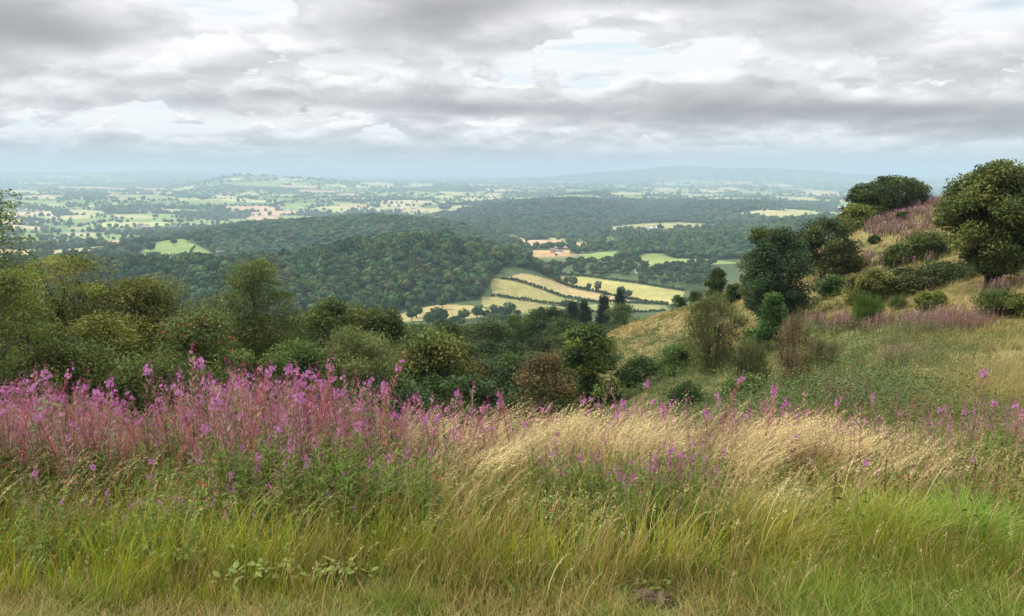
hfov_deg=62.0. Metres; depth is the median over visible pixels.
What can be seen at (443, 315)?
field tree
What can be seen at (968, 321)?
slope fireweed
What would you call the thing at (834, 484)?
dock
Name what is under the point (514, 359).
ash tree
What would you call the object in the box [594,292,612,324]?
spruce tree
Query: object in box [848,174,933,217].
hawthorn tree
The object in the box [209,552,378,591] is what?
bramble
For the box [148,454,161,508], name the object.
fireweed
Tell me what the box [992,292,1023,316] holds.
shrub
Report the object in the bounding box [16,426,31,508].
fireweed
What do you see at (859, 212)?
hawthorn bush
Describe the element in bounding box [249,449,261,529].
fireweed
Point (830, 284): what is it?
shrub
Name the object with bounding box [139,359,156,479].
fireweed
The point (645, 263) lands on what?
field tree
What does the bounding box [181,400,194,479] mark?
fireweed
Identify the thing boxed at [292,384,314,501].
fireweed
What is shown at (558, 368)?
ash tree
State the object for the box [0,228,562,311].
hillside woodland
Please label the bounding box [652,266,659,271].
field tree
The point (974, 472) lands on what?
dock
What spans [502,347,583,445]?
rowan tree
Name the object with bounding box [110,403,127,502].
fireweed
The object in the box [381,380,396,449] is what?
fireweed
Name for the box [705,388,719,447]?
fireweed
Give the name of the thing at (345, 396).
fireweed
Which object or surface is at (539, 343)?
oak tree
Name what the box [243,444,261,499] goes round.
fireweed
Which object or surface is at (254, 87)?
sky
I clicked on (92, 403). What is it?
fireweed
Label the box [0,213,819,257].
vale trees
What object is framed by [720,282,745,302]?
shrub
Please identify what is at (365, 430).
fireweed
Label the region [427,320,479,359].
oak tree
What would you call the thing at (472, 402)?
fireweed
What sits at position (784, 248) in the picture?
holly tree
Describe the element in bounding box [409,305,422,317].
field tree
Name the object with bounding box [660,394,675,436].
fireweed
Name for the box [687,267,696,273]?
field tree
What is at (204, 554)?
bramble
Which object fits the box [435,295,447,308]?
field tree
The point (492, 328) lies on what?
ash tree
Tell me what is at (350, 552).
meadow grass
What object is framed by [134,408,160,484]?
fireweed
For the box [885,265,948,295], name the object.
bramble thicket
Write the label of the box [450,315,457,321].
field tree
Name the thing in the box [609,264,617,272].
field tree
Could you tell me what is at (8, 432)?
fireweed
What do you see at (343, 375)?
fireweed
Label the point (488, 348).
oak tree
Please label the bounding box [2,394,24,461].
fireweed
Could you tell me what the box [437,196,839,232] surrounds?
distant woodland
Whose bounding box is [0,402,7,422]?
fireweed
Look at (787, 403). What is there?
fireweed
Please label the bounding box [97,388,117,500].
fireweed
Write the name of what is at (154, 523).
bramble
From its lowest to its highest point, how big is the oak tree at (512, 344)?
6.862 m
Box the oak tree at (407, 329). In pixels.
[381,327,430,375]
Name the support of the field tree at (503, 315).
on the ground at (670, 174)
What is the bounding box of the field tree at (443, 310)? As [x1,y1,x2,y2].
[437,308,448,317]
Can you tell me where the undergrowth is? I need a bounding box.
[0,410,1023,602]
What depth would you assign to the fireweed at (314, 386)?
7.44 m
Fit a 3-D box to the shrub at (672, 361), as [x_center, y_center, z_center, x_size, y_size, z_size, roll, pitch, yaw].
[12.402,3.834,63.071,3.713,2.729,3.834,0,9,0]
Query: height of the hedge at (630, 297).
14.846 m
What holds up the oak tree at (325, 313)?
on the ground at (670, 174)
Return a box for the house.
[555,249,562,253]
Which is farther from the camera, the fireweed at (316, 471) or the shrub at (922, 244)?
the shrub at (922, 244)
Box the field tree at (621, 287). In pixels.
[617,286,625,294]
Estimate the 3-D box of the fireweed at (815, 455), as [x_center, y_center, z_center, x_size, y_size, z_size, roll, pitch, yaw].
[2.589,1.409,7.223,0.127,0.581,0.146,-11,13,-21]
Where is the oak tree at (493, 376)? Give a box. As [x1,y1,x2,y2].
[442,357,520,420]
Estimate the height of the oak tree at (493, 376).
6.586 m
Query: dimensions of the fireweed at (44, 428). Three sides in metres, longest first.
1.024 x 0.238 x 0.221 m
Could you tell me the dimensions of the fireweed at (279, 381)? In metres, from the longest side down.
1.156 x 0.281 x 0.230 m
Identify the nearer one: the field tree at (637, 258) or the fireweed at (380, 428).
the fireweed at (380, 428)
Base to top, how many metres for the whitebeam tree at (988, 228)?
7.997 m
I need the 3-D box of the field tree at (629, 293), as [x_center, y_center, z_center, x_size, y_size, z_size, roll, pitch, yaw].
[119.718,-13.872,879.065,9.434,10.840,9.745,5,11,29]
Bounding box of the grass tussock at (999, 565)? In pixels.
[941,537,1023,593]
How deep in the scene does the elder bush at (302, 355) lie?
40.50 m
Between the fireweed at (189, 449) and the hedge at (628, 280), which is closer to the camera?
the fireweed at (189, 449)
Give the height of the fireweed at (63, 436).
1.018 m
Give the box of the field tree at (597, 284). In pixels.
[593,281,601,292]
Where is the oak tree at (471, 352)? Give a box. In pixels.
[450,339,490,368]
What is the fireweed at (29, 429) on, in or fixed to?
on the ground at (670, 174)
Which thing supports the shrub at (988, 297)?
on the ground at (670, 174)
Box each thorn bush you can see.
[673,285,752,376]
[727,328,778,399]
[766,303,820,398]
[808,329,844,372]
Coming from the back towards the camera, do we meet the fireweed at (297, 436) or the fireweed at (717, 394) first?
the fireweed at (717, 394)
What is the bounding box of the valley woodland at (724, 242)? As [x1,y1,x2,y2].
[613,211,848,257]
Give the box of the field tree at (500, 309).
[492,306,507,313]
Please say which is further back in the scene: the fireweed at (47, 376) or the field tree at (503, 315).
the field tree at (503, 315)
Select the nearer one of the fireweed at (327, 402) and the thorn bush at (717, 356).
the fireweed at (327, 402)
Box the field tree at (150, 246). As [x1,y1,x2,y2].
[145,242,155,250]
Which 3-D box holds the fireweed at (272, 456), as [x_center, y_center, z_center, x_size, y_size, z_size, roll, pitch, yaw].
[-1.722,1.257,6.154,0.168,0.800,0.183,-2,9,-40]
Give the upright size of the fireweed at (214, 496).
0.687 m
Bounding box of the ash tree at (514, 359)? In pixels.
[485,348,564,421]
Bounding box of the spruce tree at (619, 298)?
[612,288,626,323]
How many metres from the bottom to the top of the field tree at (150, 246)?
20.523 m
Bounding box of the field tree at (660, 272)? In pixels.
[656,270,664,276]
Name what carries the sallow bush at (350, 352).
on the ground at (670, 174)
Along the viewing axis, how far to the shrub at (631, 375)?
63.78 m
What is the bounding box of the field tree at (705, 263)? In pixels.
[700,261,710,265]
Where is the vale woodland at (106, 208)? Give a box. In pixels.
[0,172,952,237]
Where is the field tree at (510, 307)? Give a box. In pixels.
[503,302,516,315]
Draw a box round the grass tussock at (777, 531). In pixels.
[667,467,881,573]
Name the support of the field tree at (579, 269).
on the ground at (670, 174)
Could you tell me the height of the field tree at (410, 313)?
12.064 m
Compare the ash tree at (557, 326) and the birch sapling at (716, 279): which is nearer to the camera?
the birch sapling at (716, 279)
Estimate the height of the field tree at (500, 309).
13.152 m
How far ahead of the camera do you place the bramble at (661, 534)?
5.52 m
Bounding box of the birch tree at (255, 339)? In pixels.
[189,257,314,410]
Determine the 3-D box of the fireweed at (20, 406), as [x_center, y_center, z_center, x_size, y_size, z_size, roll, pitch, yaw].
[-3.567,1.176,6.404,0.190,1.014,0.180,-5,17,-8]
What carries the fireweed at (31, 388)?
on the ground at (670, 174)
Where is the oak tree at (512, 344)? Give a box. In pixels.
[494,338,539,385]
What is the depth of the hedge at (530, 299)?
822.60 m
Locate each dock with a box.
[99,495,115,530]
[128,474,139,542]
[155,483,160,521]
[447,490,462,536]
[831,475,837,506]
[881,458,888,510]
[902,471,910,528]
[969,461,988,519]
[981,474,1004,534]
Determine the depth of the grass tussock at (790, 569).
4.93 m
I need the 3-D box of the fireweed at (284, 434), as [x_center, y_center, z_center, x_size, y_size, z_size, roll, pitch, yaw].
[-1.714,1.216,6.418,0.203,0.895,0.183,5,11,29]
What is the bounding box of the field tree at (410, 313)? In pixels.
[405,309,416,320]
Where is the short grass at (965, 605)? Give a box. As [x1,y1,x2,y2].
[0,520,1023,615]
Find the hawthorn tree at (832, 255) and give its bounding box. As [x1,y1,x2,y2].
[791,216,864,277]
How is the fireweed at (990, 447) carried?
on the ground at (670, 174)
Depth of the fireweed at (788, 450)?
7.06 m
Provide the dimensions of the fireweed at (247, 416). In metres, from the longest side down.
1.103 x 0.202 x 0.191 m
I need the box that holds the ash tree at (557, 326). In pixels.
[542,316,582,340]
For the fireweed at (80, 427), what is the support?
on the ground at (670, 174)
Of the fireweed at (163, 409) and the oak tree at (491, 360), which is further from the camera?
the oak tree at (491, 360)
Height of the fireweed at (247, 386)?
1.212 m
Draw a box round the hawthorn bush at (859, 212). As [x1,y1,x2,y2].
[837,202,879,233]
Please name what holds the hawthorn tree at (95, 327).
on the ground at (670, 174)
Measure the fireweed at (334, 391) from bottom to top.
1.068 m
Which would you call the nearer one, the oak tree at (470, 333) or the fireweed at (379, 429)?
the fireweed at (379, 429)
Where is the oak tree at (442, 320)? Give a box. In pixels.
[426,318,462,333]
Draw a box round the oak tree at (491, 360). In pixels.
[483,353,544,422]
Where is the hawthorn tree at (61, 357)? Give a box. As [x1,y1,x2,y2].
[0,333,142,429]
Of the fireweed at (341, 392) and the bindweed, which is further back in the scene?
the fireweed at (341, 392)
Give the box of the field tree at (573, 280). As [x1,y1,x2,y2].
[568,275,577,287]
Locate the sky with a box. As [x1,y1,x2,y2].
[0,0,1023,175]
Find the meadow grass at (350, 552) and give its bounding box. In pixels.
[0,417,1023,615]
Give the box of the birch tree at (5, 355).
[0,187,63,395]
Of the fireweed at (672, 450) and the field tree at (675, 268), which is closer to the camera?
the fireweed at (672, 450)
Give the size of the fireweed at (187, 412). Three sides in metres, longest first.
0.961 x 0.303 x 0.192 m
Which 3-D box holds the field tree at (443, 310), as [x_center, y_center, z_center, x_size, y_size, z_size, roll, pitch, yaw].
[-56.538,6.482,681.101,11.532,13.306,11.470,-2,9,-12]
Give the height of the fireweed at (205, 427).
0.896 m
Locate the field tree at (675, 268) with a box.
[671,265,678,271]
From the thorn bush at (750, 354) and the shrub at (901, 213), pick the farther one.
the shrub at (901, 213)
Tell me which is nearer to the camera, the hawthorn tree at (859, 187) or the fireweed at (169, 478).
the fireweed at (169, 478)
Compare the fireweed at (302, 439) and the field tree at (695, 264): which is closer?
the fireweed at (302, 439)
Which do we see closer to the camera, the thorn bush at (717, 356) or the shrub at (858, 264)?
the thorn bush at (717, 356)
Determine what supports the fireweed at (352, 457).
on the ground at (670, 174)
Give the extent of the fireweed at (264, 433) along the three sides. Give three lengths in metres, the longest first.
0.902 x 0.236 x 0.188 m
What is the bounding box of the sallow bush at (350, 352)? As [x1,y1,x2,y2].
[306,323,416,434]
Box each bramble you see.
[2,536,107,570]
[123,537,307,576]
[136,514,192,537]
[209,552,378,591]
[644,518,679,541]
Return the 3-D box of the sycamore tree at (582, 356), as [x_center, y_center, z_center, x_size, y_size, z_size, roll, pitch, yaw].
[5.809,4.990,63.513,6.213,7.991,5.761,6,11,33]
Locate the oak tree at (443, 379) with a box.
[416,358,481,399]
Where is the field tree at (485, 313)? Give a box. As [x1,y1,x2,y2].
[482,309,490,316]
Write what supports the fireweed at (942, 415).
on the ground at (670, 174)
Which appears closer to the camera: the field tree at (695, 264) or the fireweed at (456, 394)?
the fireweed at (456, 394)
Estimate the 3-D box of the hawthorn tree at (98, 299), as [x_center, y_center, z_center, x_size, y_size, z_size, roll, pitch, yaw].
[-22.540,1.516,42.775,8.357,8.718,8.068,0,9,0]
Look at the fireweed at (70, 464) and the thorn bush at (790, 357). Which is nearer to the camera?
the fireweed at (70, 464)
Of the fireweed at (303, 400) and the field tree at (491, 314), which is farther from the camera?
the field tree at (491, 314)
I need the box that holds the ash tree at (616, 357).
[576,351,625,382]
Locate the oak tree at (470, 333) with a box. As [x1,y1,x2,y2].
[455,324,495,356]
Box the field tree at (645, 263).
[640,260,649,266]
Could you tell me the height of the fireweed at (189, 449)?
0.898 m
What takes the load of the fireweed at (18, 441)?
on the ground at (670, 174)
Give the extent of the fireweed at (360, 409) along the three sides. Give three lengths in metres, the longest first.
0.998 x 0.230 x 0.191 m
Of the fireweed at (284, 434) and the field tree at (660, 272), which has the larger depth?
the field tree at (660, 272)
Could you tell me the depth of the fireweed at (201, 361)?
7.37 m
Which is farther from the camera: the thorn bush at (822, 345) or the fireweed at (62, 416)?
the thorn bush at (822, 345)
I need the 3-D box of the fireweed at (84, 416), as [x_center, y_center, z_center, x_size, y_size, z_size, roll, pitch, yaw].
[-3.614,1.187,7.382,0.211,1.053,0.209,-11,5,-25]
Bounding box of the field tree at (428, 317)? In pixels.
[423,311,436,325]
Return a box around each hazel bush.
[330,365,451,445]
[424,372,528,443]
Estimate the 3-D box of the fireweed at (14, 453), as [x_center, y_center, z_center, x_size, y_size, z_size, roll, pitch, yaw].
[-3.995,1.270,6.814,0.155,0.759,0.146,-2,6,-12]
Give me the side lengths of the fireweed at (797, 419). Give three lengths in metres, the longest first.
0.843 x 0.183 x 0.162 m
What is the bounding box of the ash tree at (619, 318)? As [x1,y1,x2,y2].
[598,302,641,328]
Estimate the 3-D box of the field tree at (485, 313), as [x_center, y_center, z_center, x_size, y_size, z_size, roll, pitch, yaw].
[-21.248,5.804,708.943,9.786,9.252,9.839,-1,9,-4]
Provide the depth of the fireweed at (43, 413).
6.42 m
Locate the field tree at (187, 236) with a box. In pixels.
[184,233,190,242]
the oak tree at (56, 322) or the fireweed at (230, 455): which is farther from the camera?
the oak tree at (56, 322)
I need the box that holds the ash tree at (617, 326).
[604,324,623,333]
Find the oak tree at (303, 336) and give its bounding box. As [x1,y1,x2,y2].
[273,325,326,379]
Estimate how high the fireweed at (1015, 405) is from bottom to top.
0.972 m
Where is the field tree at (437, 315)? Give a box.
[426,310,441,322]
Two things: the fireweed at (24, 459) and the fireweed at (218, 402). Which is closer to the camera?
the fireweed at (218, 402)
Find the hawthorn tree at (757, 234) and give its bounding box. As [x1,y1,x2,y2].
[734,226,786,314]
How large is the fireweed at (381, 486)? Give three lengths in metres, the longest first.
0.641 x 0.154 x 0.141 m
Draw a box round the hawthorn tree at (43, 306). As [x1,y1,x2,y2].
[0,266,74,405]
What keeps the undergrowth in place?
on the ground at (670, 174)
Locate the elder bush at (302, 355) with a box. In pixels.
[253,337,354,428]
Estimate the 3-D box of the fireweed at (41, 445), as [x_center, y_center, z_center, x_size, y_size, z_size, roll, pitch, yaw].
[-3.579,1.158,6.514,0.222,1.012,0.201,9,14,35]
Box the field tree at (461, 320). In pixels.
[457,317,465,323]
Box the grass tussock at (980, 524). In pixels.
[843,464,1023,558]
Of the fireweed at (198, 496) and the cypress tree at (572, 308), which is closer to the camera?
the fireweed at (198, 496)
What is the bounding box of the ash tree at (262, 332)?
[219,310,295,380]
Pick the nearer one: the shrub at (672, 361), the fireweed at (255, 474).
the fireweed at (255, 474)
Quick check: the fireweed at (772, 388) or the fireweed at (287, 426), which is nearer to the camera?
the fireweed at (287, 426)
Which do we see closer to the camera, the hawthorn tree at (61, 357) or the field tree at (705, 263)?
the hawthorn tree at (61, 357)
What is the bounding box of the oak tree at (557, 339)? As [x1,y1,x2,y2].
[534,334,567,354]
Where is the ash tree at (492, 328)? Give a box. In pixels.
[459,316,517,353]
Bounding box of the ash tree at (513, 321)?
[490,312,535,346]
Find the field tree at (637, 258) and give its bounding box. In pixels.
[633,255,641,264]
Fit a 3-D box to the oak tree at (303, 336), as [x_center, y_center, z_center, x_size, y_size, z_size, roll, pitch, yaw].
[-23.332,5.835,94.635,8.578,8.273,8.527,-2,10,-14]
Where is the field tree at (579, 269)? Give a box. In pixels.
[575,267,584,273]
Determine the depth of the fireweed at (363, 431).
6.96 m
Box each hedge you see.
[490,293,560,304]
[501,276,606,302]
[554,278,668,304]
[561,272,684,289]
[577,298,658,303]
[590,308,665,312]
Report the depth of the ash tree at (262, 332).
83.61 m
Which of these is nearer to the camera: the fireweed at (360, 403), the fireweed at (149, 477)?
the fireweed at (149, 477)
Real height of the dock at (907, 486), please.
0.527 m
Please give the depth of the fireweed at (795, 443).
7.13 m
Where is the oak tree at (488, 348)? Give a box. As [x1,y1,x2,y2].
[461,339,512,358]
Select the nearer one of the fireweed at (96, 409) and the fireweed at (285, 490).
the fireweed at (285, 490)
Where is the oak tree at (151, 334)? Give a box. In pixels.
[124,312,169,355]
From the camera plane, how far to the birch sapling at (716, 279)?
95.33 m
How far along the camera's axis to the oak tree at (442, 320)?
210.99 m
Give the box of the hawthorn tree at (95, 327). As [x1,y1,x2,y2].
[43,309,161,409]
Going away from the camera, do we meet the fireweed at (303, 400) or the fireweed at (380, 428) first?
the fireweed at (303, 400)
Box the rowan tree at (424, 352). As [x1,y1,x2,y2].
[376,325,490,426]
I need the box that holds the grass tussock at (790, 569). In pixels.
[767,558,866,605]
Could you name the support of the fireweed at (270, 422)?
on the ground at (670, 174)
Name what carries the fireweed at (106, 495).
on the ground at (670, 174)
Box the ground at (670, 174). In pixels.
[0,166,1023,615]
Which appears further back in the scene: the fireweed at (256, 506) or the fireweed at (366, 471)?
the fireweed at (366, 471)
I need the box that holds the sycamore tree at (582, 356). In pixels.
[548,322,626,424]
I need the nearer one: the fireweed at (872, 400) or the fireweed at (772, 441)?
the fireweed at (772, 441)
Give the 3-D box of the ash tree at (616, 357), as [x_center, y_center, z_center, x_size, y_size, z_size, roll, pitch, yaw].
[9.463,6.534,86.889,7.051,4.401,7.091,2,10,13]
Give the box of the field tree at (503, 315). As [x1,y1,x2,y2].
[498,313,506,320]
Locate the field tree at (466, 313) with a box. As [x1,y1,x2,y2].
[458,308,470,316]
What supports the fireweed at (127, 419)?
on the ground at (670, 174)
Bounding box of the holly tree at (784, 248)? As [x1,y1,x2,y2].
[740,226,820,327]
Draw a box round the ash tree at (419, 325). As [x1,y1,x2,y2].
[402,321,435,333]
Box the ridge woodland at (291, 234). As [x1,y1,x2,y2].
[70,211,598,256]
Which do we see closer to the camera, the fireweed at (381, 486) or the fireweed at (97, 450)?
the fireweed at (381, 486)
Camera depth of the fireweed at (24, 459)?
6.44 m
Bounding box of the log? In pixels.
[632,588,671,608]
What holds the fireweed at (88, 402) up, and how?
on the ground at (670, 174)
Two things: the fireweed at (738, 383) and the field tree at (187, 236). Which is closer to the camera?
the fireweed at (738, 383)
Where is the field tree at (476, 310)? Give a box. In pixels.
[471,305,482,318]
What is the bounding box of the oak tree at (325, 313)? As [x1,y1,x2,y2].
[288,294,379,404]
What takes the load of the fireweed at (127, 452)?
on the ground at (670, 174)
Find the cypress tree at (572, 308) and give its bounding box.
[564,299,581,324]
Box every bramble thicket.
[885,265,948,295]
[913,259,979,284]
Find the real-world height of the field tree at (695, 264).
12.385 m
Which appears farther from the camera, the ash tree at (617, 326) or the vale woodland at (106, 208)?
the vale woodland at (106, 208)
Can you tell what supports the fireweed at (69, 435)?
on the ground at (670, 174)
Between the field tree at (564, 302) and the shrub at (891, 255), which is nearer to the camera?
the shrub at (891, 255)
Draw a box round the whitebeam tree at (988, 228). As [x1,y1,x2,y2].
[930,158,1023,288]
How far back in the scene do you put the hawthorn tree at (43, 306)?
37.74 m
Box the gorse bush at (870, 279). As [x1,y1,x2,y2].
[839,267,900,306]
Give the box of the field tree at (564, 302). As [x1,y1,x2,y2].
[560,299,570,309]
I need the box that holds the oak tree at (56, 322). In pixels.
[13,313,75,347]
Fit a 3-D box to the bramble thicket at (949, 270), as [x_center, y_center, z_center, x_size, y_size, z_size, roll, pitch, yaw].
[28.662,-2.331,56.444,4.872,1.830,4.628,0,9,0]
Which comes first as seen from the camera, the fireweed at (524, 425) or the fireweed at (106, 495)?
the fireweed at (106, 495)
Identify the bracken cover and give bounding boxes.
[0,249,1023,459]
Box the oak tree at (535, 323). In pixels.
[520,305,572,346]
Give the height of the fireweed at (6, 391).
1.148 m
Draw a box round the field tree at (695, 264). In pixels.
[689,262,699,267]
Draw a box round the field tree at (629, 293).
[625,290,632,295]
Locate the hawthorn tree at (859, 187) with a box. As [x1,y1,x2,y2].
[836,182,884,222]
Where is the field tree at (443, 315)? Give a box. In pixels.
[439,310,447,318]
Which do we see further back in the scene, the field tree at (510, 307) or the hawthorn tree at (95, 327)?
the field tree at (510, 307)
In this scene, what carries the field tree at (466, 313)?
on the ground at (670, 174)
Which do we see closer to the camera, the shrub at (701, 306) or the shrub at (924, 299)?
the shrub at (924, 299)
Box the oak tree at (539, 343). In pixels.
[520,335,556,356]
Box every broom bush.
[851,287,889,326]
[885,285,910,309]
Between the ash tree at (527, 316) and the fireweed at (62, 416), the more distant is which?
the ash tree at (527, 316)
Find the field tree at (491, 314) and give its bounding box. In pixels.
[486,312,499,321]
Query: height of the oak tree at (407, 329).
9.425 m
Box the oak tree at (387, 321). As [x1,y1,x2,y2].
[336,304,414,379]
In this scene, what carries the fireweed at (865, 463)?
on the ground at (670, 174)
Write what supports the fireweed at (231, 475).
on the ground at (670, 174)
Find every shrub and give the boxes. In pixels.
[609,354,669,391]
[655,342,699,376]
[655,379,720,417]
[672,295,686,309]
[687,290,702,303]
[691,298,714,313]
[711,372,769,405]
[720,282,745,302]
[740,325,760,343]
[810,274,848,297]
[842,254,867,271]
[867,235,880,243]
[878,243,917,266]
[895,211,909,220]
[899,228,957,260]
[910,291,948,311]
[969,286,1018,318]
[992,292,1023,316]
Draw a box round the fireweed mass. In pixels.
[0,350,1023,569]
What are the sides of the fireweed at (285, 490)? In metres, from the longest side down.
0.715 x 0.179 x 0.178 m
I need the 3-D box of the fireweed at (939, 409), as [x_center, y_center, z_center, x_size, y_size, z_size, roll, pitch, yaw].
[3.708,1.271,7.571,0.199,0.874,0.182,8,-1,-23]
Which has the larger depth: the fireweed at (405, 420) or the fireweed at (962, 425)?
the fireweed at (962, 425)
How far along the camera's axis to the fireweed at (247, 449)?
6.05 m
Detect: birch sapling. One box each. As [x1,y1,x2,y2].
[702,267,727,299]
[749,290,788,351]
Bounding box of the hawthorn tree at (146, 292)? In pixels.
[87,274,220,414]
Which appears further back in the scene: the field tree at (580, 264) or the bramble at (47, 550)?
the field tree at (580, 264)
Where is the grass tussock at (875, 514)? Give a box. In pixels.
[773,464,992,564]
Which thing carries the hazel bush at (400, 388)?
on the ground at (670, 174)
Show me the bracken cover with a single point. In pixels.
(816, 383)
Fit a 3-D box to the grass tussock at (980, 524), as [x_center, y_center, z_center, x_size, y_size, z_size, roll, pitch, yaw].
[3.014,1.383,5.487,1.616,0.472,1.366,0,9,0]
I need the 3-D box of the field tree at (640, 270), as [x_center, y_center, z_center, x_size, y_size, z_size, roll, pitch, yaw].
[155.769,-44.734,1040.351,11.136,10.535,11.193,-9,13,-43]
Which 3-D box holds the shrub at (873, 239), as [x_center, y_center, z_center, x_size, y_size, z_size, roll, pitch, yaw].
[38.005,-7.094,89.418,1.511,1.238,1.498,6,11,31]
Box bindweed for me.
[8,397,65,464]
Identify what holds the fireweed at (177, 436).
on the ground at (670, 174)
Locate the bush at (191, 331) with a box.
[151,301,259,410]
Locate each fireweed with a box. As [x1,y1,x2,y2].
[0,379,19,455]
[0,388,9,479]
[0,392,19,496]
[0,396,18,493]
[0,399,16,484]
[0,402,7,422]
[0,416,11,478]
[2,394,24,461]
[7,405,27,480]
[8,422,19,496]
[11,378,35,504]
[15,470,37,543]
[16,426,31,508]
[17,425,34,503]
[19,405,54,515]
[21,401,36,466]
[25,421,35,484]
[29,395,53,515]
[32,395,61,496]
[32,408,80,507]
[32,457,45,511]
[39,403,70,515]
[40,364,61,477]
[53,391,80,470]
[55,406,87,510]
[61,424,80,512]
[65,433,82,504]
[69,420,100,503]
[74,386,100,454]
[74,388,94,447]
[74,398,85,486]
[84,390,104,479]
[88,425,112,501]
[89,399,98,461]
[89,459,101,544]
[93,396,117,507]
[93,425,116,496]
[95,389,118,504]
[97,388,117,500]
[98,373,118,472]
[100,489,109,541]
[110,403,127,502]
[114,403,133,500]
[114,406,156,482]
[117,420,135,479]
[125,415,141,481]
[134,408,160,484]
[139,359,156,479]
[147,473,156,505]
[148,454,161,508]
[149,376,165,469]
[150,407,158,480]
[151,401,168,477]
[156,450,187,508]
[159,377,192,478]
[167,405,191,513]
[170,377,220,498]
[178,342,202,479]
[179,418,199,497]
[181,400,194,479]
[186,353,209,469]
[191,407,208,517]
[191,453,208,524]
[192,395,209,478]
[192,475,204,520]
[198,421,212,505]
[203,394,231,483]
[207,371,231,471]
[209,374,239,482]
[209,460,222,535]
[211,392,252,500]
[213,392,232,468]
[221,409,239,457]
[225,386,238,453]
[225,443,237,485]
[227,362,240,441]
[228,469,245,532]
[234,374,254,459]
[242,368,260,477]
[243,434,251,483]
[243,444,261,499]
[244,357,276,471]
[245,381,257,444]
[248,476,263,540]
[249,447,264,511]
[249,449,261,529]
[257,423,272,496]
[259,407,273,459]
[259,411,276,472]
[265,428,282,490]
[266,374,284,448]
[266,386,274,427]
[266,407,274,468]
[271,458,300,522]
[276,359,292,417]
[280,411,291,475]
[284,412,299,514]
[291,414,299,472]
[291,431,303,493]
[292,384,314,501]
[294,373,320,449]
[296,372,307,452]
[296,386,313,474]
[296,422,306,491]
[299,398,318,479]
[305,363,321,450]
[308,405,322,474]
[311,445,323,507]
[318,378,357,468]
[330,385,338,455]
[331,385,346,447]
[335,366,357,492]
[339,400,363,481]
[343,387,349,432]
[344,423,364,513]
[348,375,370,456]
[354,401,371,476]
[361,414,374,466]
[363,440,370,502]
[364,391,377,484]
[368,423,384,506]
[371,388,379,460]
[376,465,388,519]
[377,355,406,451]
[377,410,383,469]
[378,406,384,463]
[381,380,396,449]
[391,403,410,450]
[450,386,459,424]
[464,380,476,449]
[487,424,517,491]
[514,419,527,487]
[571,394,585,458]
[617,399,625,435]
[637,378,649,426]
[638,465,652,514]
[657,442,673,511]
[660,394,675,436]
[669,447,683,522]
[702,408,716,460]
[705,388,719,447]
[713,372,745,440]
[757,422,778,473]
[763,385,776,422]
[780,419,794,485]
[782,396,794,426]
[782,432,799,476]
[789,412,800,484]
[792,195,1023,422]
[810,443,822,489]
[846,429,852,485]
[851,457,868,514]
[868,389,879,452]
[927,403,943,463]
[934,402,947,436]
[945,405,956,461]
[954,406,966,467]
[957,364,988,465]
[977,399,1012,480]
[981,397,997,444]
[999,417,1018,490]
[1003,401,1018,444]
[1010,408,1023,486]
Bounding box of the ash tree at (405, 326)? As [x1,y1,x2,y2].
[366,323,417,345]
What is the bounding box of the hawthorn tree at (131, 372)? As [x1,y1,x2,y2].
[81,345,253,435]
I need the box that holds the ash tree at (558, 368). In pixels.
[534,348,599,398]
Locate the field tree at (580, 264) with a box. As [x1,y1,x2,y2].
[577,262,584,266]
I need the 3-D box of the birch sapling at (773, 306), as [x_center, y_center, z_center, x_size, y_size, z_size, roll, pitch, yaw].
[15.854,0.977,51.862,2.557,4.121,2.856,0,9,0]
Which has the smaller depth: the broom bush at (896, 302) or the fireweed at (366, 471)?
the fireweed at (366, 471)
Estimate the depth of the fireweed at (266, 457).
6.09 m
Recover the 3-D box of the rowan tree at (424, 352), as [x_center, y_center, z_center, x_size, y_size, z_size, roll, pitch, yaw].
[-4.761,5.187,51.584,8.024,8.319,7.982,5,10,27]
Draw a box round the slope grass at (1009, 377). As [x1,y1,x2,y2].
[15,203,1023,459]
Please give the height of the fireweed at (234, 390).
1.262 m
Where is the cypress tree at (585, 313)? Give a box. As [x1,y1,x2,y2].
[578,300,592,324]
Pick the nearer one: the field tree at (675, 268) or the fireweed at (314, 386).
the fireweed at (314, 386)
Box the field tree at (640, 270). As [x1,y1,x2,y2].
[635,267,643,274]
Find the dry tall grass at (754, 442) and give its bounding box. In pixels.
[0,392,1023,615]
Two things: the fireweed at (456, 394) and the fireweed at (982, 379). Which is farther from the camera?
the fireweed at (456, 394)
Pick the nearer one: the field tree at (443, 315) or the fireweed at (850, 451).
the fireweed at (850, 451)
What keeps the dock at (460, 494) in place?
on the ground at (670, 174)
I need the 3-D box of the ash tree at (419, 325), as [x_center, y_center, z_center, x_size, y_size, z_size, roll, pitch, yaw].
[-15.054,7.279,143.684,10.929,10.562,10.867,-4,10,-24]
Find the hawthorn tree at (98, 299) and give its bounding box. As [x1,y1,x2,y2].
[0,250,137,384]
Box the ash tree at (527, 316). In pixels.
[515,308,551,337]
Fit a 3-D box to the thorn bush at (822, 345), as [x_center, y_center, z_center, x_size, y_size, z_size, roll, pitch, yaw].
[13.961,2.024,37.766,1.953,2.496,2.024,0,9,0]
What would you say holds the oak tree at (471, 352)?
on the ground at (670, 174)
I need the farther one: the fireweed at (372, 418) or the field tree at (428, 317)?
the field tree at (428, 317)
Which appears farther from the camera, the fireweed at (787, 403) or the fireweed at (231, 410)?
the fireweed at (787, 403)

